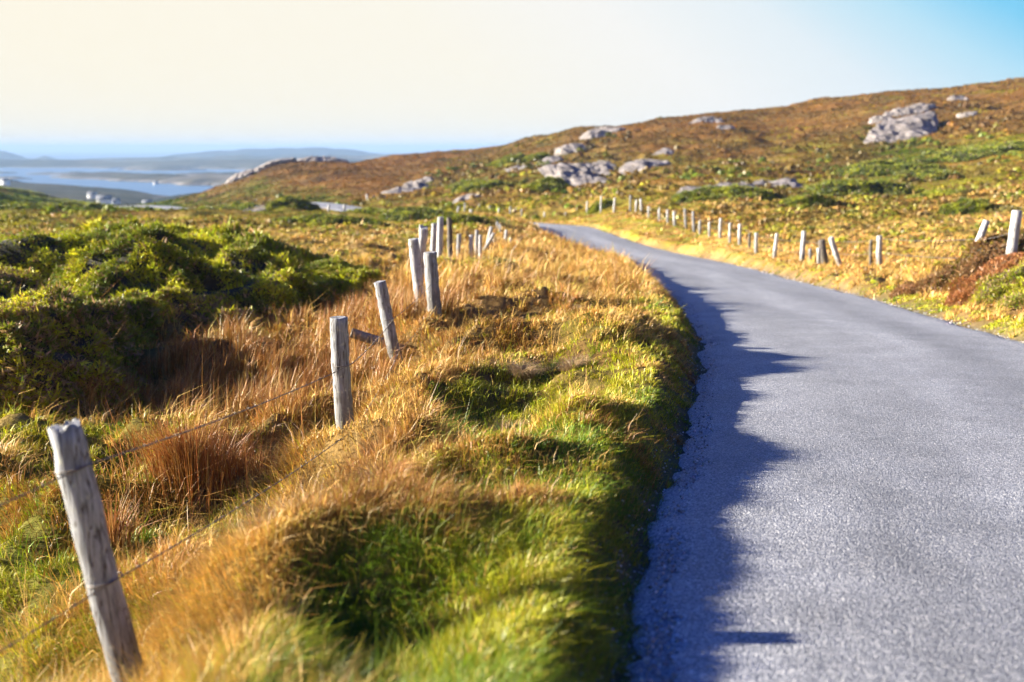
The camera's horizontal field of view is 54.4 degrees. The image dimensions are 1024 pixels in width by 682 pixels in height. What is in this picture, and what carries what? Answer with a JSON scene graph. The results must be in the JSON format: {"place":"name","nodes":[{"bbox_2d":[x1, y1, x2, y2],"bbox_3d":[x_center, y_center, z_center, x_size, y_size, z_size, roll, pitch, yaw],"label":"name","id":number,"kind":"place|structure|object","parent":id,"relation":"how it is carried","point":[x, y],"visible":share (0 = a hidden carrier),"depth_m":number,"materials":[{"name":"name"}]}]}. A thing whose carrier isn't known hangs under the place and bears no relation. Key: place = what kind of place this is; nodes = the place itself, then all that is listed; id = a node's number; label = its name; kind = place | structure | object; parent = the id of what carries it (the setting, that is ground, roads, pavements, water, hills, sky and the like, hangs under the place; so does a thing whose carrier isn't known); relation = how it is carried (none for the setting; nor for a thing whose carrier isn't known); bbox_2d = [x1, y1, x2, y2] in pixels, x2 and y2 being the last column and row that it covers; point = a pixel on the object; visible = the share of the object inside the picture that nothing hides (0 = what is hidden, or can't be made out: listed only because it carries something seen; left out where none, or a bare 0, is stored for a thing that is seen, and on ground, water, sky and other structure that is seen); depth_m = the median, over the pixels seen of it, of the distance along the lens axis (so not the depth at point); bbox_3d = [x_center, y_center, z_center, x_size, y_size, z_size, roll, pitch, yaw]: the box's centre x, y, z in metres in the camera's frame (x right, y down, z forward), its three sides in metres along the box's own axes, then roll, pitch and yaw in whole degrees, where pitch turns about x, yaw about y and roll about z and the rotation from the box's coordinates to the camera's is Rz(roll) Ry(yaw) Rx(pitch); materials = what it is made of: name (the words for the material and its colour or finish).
{"place":"outdoors","nodes":[
{"label":"outdoors","id":0,"kind":"place"},
{"bbox_2d":[0,151,25,159],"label":"island","id":1,"kind":"structure","parent":0,"point":[5,155],"depth_m":5384.24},
{"bbox_2d":[26,172,89,174],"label":"island","id":2,"kind":"structure","parent":0,"point":[54,173],"depth_m":2361.38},
{"bbox_2d":[0,182,167,204],"bbox_3d":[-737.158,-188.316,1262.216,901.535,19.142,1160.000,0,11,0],"label":"headland","id":3,"kind":"structure","parent":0,"point":[78,193],"depth_m":1216.80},
{"bbox_2d":[96,195,111,203],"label":"white house","id":4,"kind":"structure","parent":3,"relation":"on","point":[105,199],"depth_m":948.46,"materials":[{"name":"stone"}]},
{"bbox_2d":[52,172,189,182],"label":"island","id":5,"kind":"structure","parent":0,"point":[127,177],"depth_m":1988.03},
{"bbox_2d":[118,167,206,170],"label":"island","id":6,"kind":"structure","parent":0,"point":[158,169],"depth_m":2800.33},
{"bbox_2d":[139,193,193,203],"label":"headland","id":7,"kind":"structure","parent":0,"point":[165,198],"depth_m":1079.35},
{"bbox_2d":[0,158,365,169],"bbox_3d":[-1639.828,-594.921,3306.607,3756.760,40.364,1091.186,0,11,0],"label":"coast","id":8,"kind":"structure","parent":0,"point":[234,164],"depth_m":3181.74},
{"bbox_2d":[159,173,235,186],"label":"island","id":9,"kind":"structure","parent":0,"point":[211,179],"depth_m":1712.49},
{"bbox_2d":[0,151,431,195],"bbox_3d":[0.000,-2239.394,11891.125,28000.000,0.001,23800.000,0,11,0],"label":"sea","id":10,"kind":"structure","parent":0,"point":[167,189],"depth_m":2690.46,"materials":[{"name":"blue liquid"}]},
{"bbox_2d":[76,154,395,161],"bbox_3d":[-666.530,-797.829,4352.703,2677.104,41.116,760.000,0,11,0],"label":"coast","id":11,"kind":"structure","parent":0,"point":[224,157],"depth_m":4209.62},
{"bbox_2d":[164,147,384,156],"bbox_3d":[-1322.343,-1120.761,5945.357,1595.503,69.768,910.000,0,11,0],"label":"hills","id":12,"kind":"structure","parent":0,"point":[318,151],"depth_m":5776.29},
{"bbox_2d":[62,258,541,433],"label":"rush bed grass","id":13,"kind":"structure","parent":0,"point":[195,371],"depth_m":12.17,"materials":[{"name":"plant"}]},
{"bbox_2d":[0,179,1023,681],"bbox_3d":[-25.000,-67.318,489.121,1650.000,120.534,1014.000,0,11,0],"label":"ground","id":14,"kind":"structure","parent":0,"point":[498,305],"depth_m":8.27,"materials":[{"name":"plant"}]},
{"bbox_2d":[0,263,50,301],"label":"gorse bush","id":15,"kind":"object","parent":14,"relation":"on","point":[12,282],"visible":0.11,"depth_m":15.10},
{"bbox_2d":[0,186,52,196],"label":"gorse bush","id":16,"kind":"object","parent":14,"relation":"on","point":[29,192],"visible":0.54,"depth_m":303.41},
{"bbox_2d":[0,202,66,209],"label":"gorse bush","id":17,"kind":"object","parent":14,"relation":"on","point":[13,205],"visible":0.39,"depth_m":117.44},
{"bbox_2d":[30,195,94,202],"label":"gorse bush","id":18,"kind":"object","parent":14,"relation":"on","point":[65,199],"visible":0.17,"depth_m":279.43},
{"bbox_2d":[0,282,158,423],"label":"gorse bush","id":19,"kind":"object","parent":14,"relation":"on","point":[56,342],"visible":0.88,"depth_m":11.79,"materials":[{"name":"plant"}]},
{"bbox_2d":[58,201,129,209],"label":"gorse bush","id":20,"kind":"object","parent":14,"relation":"on","point":[87,206],"visible":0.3,"depth_m":136.39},
{"bbox_2d":[47,418,147,681],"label":"fence post","id":21,"kind":"object","parent":14,"relation":"on","point":[89,530],"visible":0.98,"depth_m":3.91,"materials":[{"name":"grey wood"}]},
{"bbox_2d":[0,278,436,507],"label":"barbed wire","id":22,"kind":"object","parent":21,"relation":"attached to","point":[80,468],"visible":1,"depth_m":4.59,"materials":[{"name":"grey"}]},
{"bbox_2d":[0,304,438,651],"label":"barbed wire","id":23,"kind":"object","parent":21,"relation":"attached to","point":[54,618],"visible":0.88,"depth_m":4.35,"materials":[{"name":"grey"}]},
{"bbox_2d":[0,222,228,285],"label":"gorse bush","id":24,"kind":"object","parent":14,"relation":"on","point":[45,254],"visible":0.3,"depth_m":19.57,"materials":[{"name":"plant"}]},
{"bbox_2d":[66,484,175,555],"bbox_3d":[-2.687,1.242,6.745,0.724,0.579,0.729,8,13,34],"label":"rush clump","id":25,"kind":"object","parent":14,"relation":"on","point":[113,526],"visible":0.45,"depth_m":6.77,"materials":[{"name":"brown plant"}]},
{"bbox_2d":[81,294,167,348],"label":"gorse bush","id":26,"kind":"object","parent":14,"relation":"on","point":[143,318],"visible":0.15,"depth_m":15.12,"materials":[{"name":"plant"}]},
{"bbox_2d":[78,212,250,242],"bbox_3d":[-8.857,-2.391,26.934,5.361,2.226,5.583,10,15,42],"label":"gorse bush","id":27,"kind":"object","parent":14,"relation":"on","point":[231,231],"visible":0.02,"depth_m":26.38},
{"bbox_2d":[46,229,305,324],"bbox_3d":[-5.955,-0.901,17.838,4.616,2.302,4.315,-11,15,-43],"label":"gorse bush","id":28,"kind":"object","parent":14,"relation":"on","point":[119,267],"visible":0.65,"depth_m":16.92,"materials":[{"name":"plant"}]},
{"bbox_2d":[96,396,286,526],"bbox_3d":[-2.567,0.944,7.948,1.527,1.244,1.732,-5,12,-25],"label":"rush clump","id":29,"kind":"object","parent":14,"relation":"on","point":[183,447],"visible":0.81,"depth_m":7.76,"materials":[{"name":"brown plant"}]},
{"bbox_2d":[154,285,266,333],"bbox_3d":[-4.880,-0.377,16.418,2.026,1.248,2.137,9,14,40],"label":"gorse bush","id":30,"kind":"object","parent":14,"relation":"on","point":[208,305],"visible":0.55,"depth_m":15.89,"materials":[{"name":"plant"}]},
{"bbox_2d":[194,200,261,209],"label":"gorse bush","id":31,"kind":"object","parent":14,"relation":"on","point":[238,204],"visible":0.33,"depth_m":147.04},
{"bbox_2d":[167,431,309,496],"bbox_3d":[-2.194,1.059,8.224,1.270,1.059,1.467,0,11,0],"label":"rush clump","id":32,"kind":"object","parent":14,"relation":"on","point":[260,463],"visible":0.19,"depth_m":8.03,"materials":[{"name":"brown plant"}]},
{"bbox_2d":[215,226,330,268],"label":"gorse bush","id":33,"kind":"object","parent":14,"relation":"on","point":[296,256],"visible":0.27,"depth_m":25.55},
{"bbox_2d":[211,240,360,314],"bbox_3d":[-5.040,-0.930,19.164,4.228,1.899,3.942,0,11,0],"label":"gorse bush","id":34,"kind":"object","parent":14,"relation":"on","point":[250,259],"visible":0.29,"depth_m":19.12,"materials":[{"name":"plant"}]},
{"bbox_2d":[258,194,322,210],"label":"gorse bush","id":35,"kind":"object","parent":14,"relation":"on","point":[291,202],"visible":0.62,"depth_m":115.70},
{"bbox_2d":[271,212,332,222],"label":"gorse bush","id":36,"kind":"object","parent":14,"relation":"on","point":[306,218],"visible":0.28,"depth_m":76.69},
{"bbox_2d":[290,255,386,299],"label":"gorse bush","id":37,"kind":"object","parent":14,"relation":"on","point":[333,268],"visible":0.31,"depth_m":21.04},
{"bbox_2d":[330,316,353,429],"bbox_3d":[-1.281,0.417,7.618,0.192,1.221,0.143,0,11,0],"label":"fence post","id":38,"kind":"object","parent":14,"relation":"on","point":[339,345],"visible":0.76,"depth_m":7.53,"materials":[{"name":"grey wood"}]},
{"bbox_2d":[347,205,394,214],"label":"gorse bush","id":39,"kind":"object","parent":14,"relation":"on","point":[369,209],"visible":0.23,"depth_m":103.99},
{"bbox_2d":[350,328,402,347],"bbox_3d":[-1.606,0.015,12.175,0.749,0.370,0.100,-2,11,-8],"label":"fallen rail","id":40,"kind":"object","parent":14,"relation":"on","point":[363,336],"visible":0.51,"depth_m":12.10,"materials":[{"name":"grey wood"}]},
{"bbox_2d":[374,280,402,364],"bbox_3d":[-1.399,-0.080,11.596,0.388,1.261,0.146,0,11,0],"label":"fence post","id":41,"kind":"object","parent":14,"relation":"on","point":[385,309],"visible":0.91,"depth_m":11.51,"materials":[{"name":"grey wood"}]},
{"bbox_2d":[187,303,593,543],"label":"dead grass","id":42,"kind":"structure","parent":14,"relation":"on","point":[518,370],"depth_m":5.44,"materials":[{"name":"plant"}]},
{"bbox_2d":[378,205,447,221],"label":"gorse bush","id":43,"kind":"object","parent":14,"relation":"on","point":[408,213],"visible":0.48,"depth_m":90.16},
{"bbox_2d":[408,238,424,308],"bbox_3d":[-1.401,-0.846,15.114,0.316,1.432,0.167,0,11,0],"label":"fence post","id":44,"kind":"object","parent":14,"relation":"on","point":[415,261],"visible":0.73,"depth_m":15.01,"materials":[{"name":"grey wood"}]},
{"bbox_2d":[419,224,427,281],"bbox_3d":[-1.682,-1.430,19.076,0.291,1.620,0.177,0,11,0],"label":"fence post","id":45,"kind":"object","parent":14,"relation":"on","point":[423,234],"visible":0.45,"depth_m":18.93,"materials":[{"name":"grey wood"}]},
{"bbox_2d":[423,251,441,317],"bbox_3d":[-1.023,-0.633,13.117,0.268,1.097,0.176,0,11,0],"label":"fence post","id":46,"kind":"object","parent":14,"relation":"on","point":[431,276],"visible":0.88,"depth_m":13.03,"materials":[{"name":"grey wood"}]},
{"bbox_2d":[430,223,436,250],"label":"fence post","id":47,"kind":"object","parent":14,"relation":"on","point":[433,237],"visible":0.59,"depth_m":26.91,"materials":[{"name":"grey wood"}]},
{"bbox_2d":[436,217,443,256],"bbox_3d":[-1.879,-2.438,26.006,0.207,1.603,0.166,0,11,0],"label":"fence post","id":48,"kind":"object","parent":14,"relation":"on","point":[440,225],"visible":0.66,"depth_m":25.89,"materials":[{"name":"grey wood"}]},
{"bbox_2d":[447,218,452,257],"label":"fence post","id":49,"kind":"object","parent":14,"relation":"on","point":[449,235],"visible":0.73,"depth_m":27.91,"materials":[{"name":"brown wood"}]},
{"bbox_2d":[426,211,489,225],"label":"gorse bush","id":50,"kind":"object","parent":14,"relation":"on","point":[462,218],"visible":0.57,"depth_m":65.21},
{"bbox_2d":[437,255,525,273],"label":"grass","id":51,"kind":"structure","parent":14,"relation":"on","point":[474,259],"depth_m":23.57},
{"bbox_2d":[0,182,1023,681],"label":"moor grass","id":52,"kind":"structure","parent":14,"relation":"on","point":[18,518],"depth_m":9.09,"materials":[{"name":"plant"}]},
{"bbox_2d":[0,182,1023,344],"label":"heather","id":53,"kind":"object","parent":14,"relation":"on","point":[1006,208],"visible":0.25,"depth_m":58.05,"materials":[{"name":"yellow plant"}]},
{"bbox_2d":[0,108,1023,274],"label":"scrub","id":54,"kind":"object","parent":14,"relation":"on","point":[974,184],"visible":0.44,"depth_m":105.17,"materials":[{"name":"green plant"}]},
{"bbox_2d":[307,213,394,226],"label":"gorse bush","id":55,"kind":"object","parent":54,"relation":"on","point":[325,220],"visible":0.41,"depth_m":64.83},
{"bbox_2d":[585,197,613,214],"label":"gorse bush","id":56,"kind":"object","parent":14,"relation":"on","point":[595,207],"visible":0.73,"depth_m":90.81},
{"bbox_2d":[668,184,727,203],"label":"gorse bush","id":57,"kind":"object","parent":14,"relation":"on","point":[703,193],"visible":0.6,"depth_m":84.32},
{"bbox_2d":[676,182,758,192],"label":"rock outcrop","id":58,"kind":"object","parent":14,"relation":"on","point":[691,188],"visible":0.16,"depth_m":91.72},
{"bbox_2d":[706,183,778,200],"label":"gorse bush","id":59,"kind":"object","parent":14,"relation":"on","point":[737,190],"visible":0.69,"depth_m":83.62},
{"bbox_2d":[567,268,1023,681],"bbox_3d":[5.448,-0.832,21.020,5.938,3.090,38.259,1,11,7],"label":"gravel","id":60,"kind":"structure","parent":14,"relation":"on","point":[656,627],"depth_m":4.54,"materials":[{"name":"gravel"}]},
{"bbox_2d":[799,231,805,260],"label":"fence post","id":61,"kind":"object","parent":14,"relation":"on","point":[802,246],"visible":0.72,"depth_m":36.94,"materials":[{"name":"grey wood"}]},
{"bbox_2d":[775,191,835,206],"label":"gorse bush","id":62,"kind":"object","parent":14,"relation":"on","point":[810,198],"visible":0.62,"depth_m":70.45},
{"bbox_2d":[818,239,828,263],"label":"fence post","id":63,"kind":"object","parent":14,"relation":"on","point":[823,249],"visible":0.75,"depth_m":33.95,"materials":[{"name":"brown wood"}]},
{"bbox_2d":[828,236,841,265],"bbox_3d":[10.815,-2.812,33.070,0.685,1.330,0.171,0,11,0],"label":"fence post","id":64,"kind":"object","parent":14,"relation":"on","point":[834,249],"visible":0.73,"depth_m":32.97,"materials":[{"name":"grey wood"}]},
{"bbox_2d":[876,235,881,266],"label":"fence post","id":65,"kind":"object","parent":14,"relation":"on","point":[879,248],"visible":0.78,"depth_m":30.97,"materials":[{"name":"grey wood"}]},
{"bbox_2d":[886,272,936,299],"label":"heather bush","id":66,"kind":"object","parent":14,"relation":"on","point":[908,288],"visible":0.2,"depth_m":22.02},
{"bbox_2d":[904,187,971,198],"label":"gorse bush","id":67,"kind":"object","parent":14,"relation":"on","point":[949,191],"visible":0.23,"depth_m":76.54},
{"bbox_2d":[912,231,1021,296],"bbox_3d":[10.025,-1.494,21.561,2.737,1.896,2.552,0,11,0],"label":"heather bush","id":68,"kind":"object","parent":14,"relation":"on","point":[974,256],"visible":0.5,"depth_m":21.02,"materials":[{"name":"plant"}]},
{"bbox_2d":[938,195,999,216],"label":"gorse bush","id":69,"kind":"object","parent":14,"relation":"on","point":[966,206],"visible":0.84,"depth_m":60.98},
{"bbox_2d":[975,220,989,240],"bbox_3d":[9.989,-1.854,21.541,0.580,1.548,0.150,0,11,0],"label":"fence post","id":70,"kind":"object","parent":14,"relation":"on","point":[983,229],"visible":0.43,"depth_m":21.38,"materials":[{"name":"grey wood"}]},
{"bbox_2d":[942,250,1023,306],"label":"heather bush","id":71,"kind":"object","parent":14,"relation":"on","point":[959,290],"visible":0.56,"depth_m":19.43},
{"bbox_2d":[963,260,1023,310],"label":"gorse bush","id":72,"kind":"object","parent":14,"relation":"on","point":[1007,286],"visible":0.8,"depth_m":18.39,"materials":[{"name":"plant"}]},
{"bbox_2d":[1006,210,1022,254],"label":"fence post","id":73,"kind":"object","parent":14,"relation":"on","point":[1014,231],"visible":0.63,"depth_m":19.88,"materials":[{"name":"grey wood"}]},
{"bbox_2d":[675,212,1007,242],"bbox_3d":[11.041,-5.295,42.763,1.316,2.622,46.008,0,11,1],"label":"barbed wire","id":74,"kind":"object","parent":73,"relation":"attached to","point":[872,240],"visible":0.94,"depth_m":28.12,"materials":[{"name":"grey"}]},
{"bbox_2d":[1007,228,1023,252],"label":"heather bush","id":75,"kind":"object","parent":14,"relation":"on","point":[1021,237],"visible":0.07,"depth_m":21.40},
{"bbox_2d":[0,0,1023,150],"label":"sky","id":76,"kind":"structure","parent":0,"point":[76,75],"materials":[{"name":"white"}]},
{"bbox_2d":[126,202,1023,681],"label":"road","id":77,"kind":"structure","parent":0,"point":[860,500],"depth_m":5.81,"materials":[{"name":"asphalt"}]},
{"bbox_2d":[204,78,1023,217],"bbox_3d":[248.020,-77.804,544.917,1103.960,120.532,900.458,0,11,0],"label":"hill","id":78,"kind":"structure","parent":0,"point":[557,207],"depth_m":198.08,"materials":[{"name":"plant"}]},
{"bbox_2d":[224,170,259,183],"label":"rock outcrop","id":79,"kind":"object","parent":78,"relation":"on","point":[239,176],"visible":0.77,"depth_m":299.01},
{"bbox_2d":[245,158,296,171],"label":"rock outcrop","id":80,"kind":"object","parent":78,"relation":"on","point":[272,163],"visible":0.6,"depth_m":309.09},
{"bbox_2d":[297,156,350,163],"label":"rock outcrop","id":81,"kind":"object","parent":78,"relation":"on","point":[317,158],"visible":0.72,"depth_m":312.02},
{"bbox_2d":[382,187,419,193],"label":"rock outcrop","id":82,"kind":"object","parent":78,"relation":"on","point":[398,190],"visible":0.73,"depth_m":170.64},
{"bbox_2d":[402,181,428,188],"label":"rock outcrop","id":83,"kind":"object","parent":78,"relation":"on","point":[414,184],"visible":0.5,"depth_m":176.33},
{"bbox_2d":[445,178,480,188],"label":"gorse bush","id":84,"kind":"object","parent":78,"relation":"on","point":[457,184],"visible":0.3,"depth_m":157.64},
{"bbox_2d":[453,194,480,202],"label":"rock outcrop","id":85,"kind":"object","parent":78,"relation":"on","point":[464,197],"visible":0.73,"depth_m":128.56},
{"bbox_2d":[450,179,511,193],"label":"gorse bush","id":86,"kind":"object","parent":78,"relation":"on","point":[480,184],"visible":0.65,"depth_m":141.59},
{"bbox_2d":[485,154,522,166],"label":"gorse bush","id":87,"kind":"object","parent":78,"relation":"on","point":[503,160],"visible":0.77,"depth_m":210.21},
{"bbox_2d":[0,77,1023,233],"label":"hillside heather","id":88,"kind":"object","parent":78,"relation":"on","point":[517,144],"visible":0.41,"depth_m":190.92,"materials":[{"name":"brown plant"}]},
{"bbox_2d":[421,128,641,214],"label":"hillside scrub","id":89,"kind":"object","parent":78,"relation":"on","point":[445,176],"visible":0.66,"depth_m":146.69,"materials":[{"name":"green plant"}]},
{"bbox_2d":[522,151,550,162],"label":"gorse bush","id":90,"kind":"object","parent":78,"relation":"on","point":[539,155],"visible":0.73,"depth_m":200.09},
{"bbox_2d":[521,175,571,191],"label":"gorse bush","id":91,"kind":"object","parent":78,"relation":"on","point":[550,184],"visible":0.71,"depth_m":132.53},
{"bbox_2d":[536,156,562,165],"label":"rock outcrop","id":92,"kind":"object","parent":78,"relation":"on","point":[551,159],"visible":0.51,"depth_m":187.26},
{"bbox_2d":[538,163,597,185],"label":"rock outcrop","id":93,"kind":"object","parent":78,"relation":"on","point":[564,171],"visible":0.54,"depth_m":139.39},
{"bbox_2d":[554,143,588,155],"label":"rock outcrop","id":94,"kind":"object","parent":78,"relation":"on","point":[568,148],"visible":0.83,"depth_m":201.09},
{"bbox_2d":[570,174,607,186],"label":"rock outcrop","id":95,"kind":"object","parent":78,"relation":"on","point":[577,180],"visible":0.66,"depth_m":132.56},
{"bbox_2d":[579,129,607,139],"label":"rock outcrop","id":96,"kind":"object","parent":78,"relation":"on","point":[593,133],"visible":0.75,"depth_m":230.32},
{"bbox_2d":[582,160,617,175],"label":"rock outcrop","id":97,"kind":"object","parent":78,"relation":"on","point":[601,167],"visible":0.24,"depth_m":157.08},
{"bbox_2d":[594,126,624,132],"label":"rock outcrop","id":98,"kind":"object","parent":78,"relation":"on","point":[609,129],"visible":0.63,"depth_m":234.51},
{"bbox_2d":[619,161,650,174],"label":"rock outcrop","id":99,"kind":"object","parent":78,"relation":"on","point":[630,166],"visible":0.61,"depth_m":148.63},
{"bbox_2d":[629,159,671,166],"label":"rock outcrop","id":100,"kind":"object","parent":78,"relation":"on","point":[651,162],"visible":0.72,"depth_m":161.59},
{"bbox_2d":[652,148,673,154],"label":"rock outcrop","id":101,"kind":"object","parent":78,"relation":"on","point":[666,151],"visible":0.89,"depth_m":176.76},
{"bbox_2d":[689,116,724,123],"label":"rock outcrop","id":102,"kind":"object","parent":78,"relation":"on","point":[711,119],"visible":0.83,"depth_m":229.31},
{"bbox_2d":[741,177,802,187],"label":"rock outcrop","id":103,"kind":"object","parent":78,"relation":"on","point":[793,182],"visible":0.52,"depth_m":107.20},
{"bbox_2d":[634,101,1023,220],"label":"hillside scrub","id":104,"kind":"object","parent":78,"relation":"on","point":[862,153],"visible":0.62,"depth_m":137.60,"materials":[{"name":"green plant"}]},
{"bbox_2d":[799,177,916,196],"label":"gorse bush","id":105,"kind":"object","parent":78,"relation":"on","point":[837,187],"visible":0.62,"depth_m":93.25,"materials":[{"name":"plant"}]},
{"bbox_2d":[868,115,893,123],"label":"rock outcrop","id":106,"kind":"object","parent":78,"relation":"on","point":[876,119],"visible":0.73,"depth_m":200.13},
{"bbox_2d":[825,157,953,177],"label":"gorse bush","id":107,"kind":"object","parent":78,"relation":"on","point":[878,168],"visible":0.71,"depth_m":120.69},
{"bbox_2d":[863,111,938,142],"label":"rock outcrop","id":108,"kind":"object","parent":78,"relation":"on","point":[908,127],"visible":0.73,"depth_m":181.60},
{"bbox_2d":[882,103,937,116],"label":"rock outcrop","id":109,"kind":"object","parent":78,"relation":"on","point":[913,109],"visible":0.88,"depth_m":203.89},
{"bbox_2d":[891,167,964,182],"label":"gorse bush","id":110,"kind":"object","parent":78,"relation":"on","point":[934,173],"visible":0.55,"depth_m":109.06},
{"bbox_2d":[924,140,1023,162],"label":"gorse bush","id":111,"kind":"object","parent":78,"relation":"on","point":[968,153],"visible":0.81,"depth_m":135.14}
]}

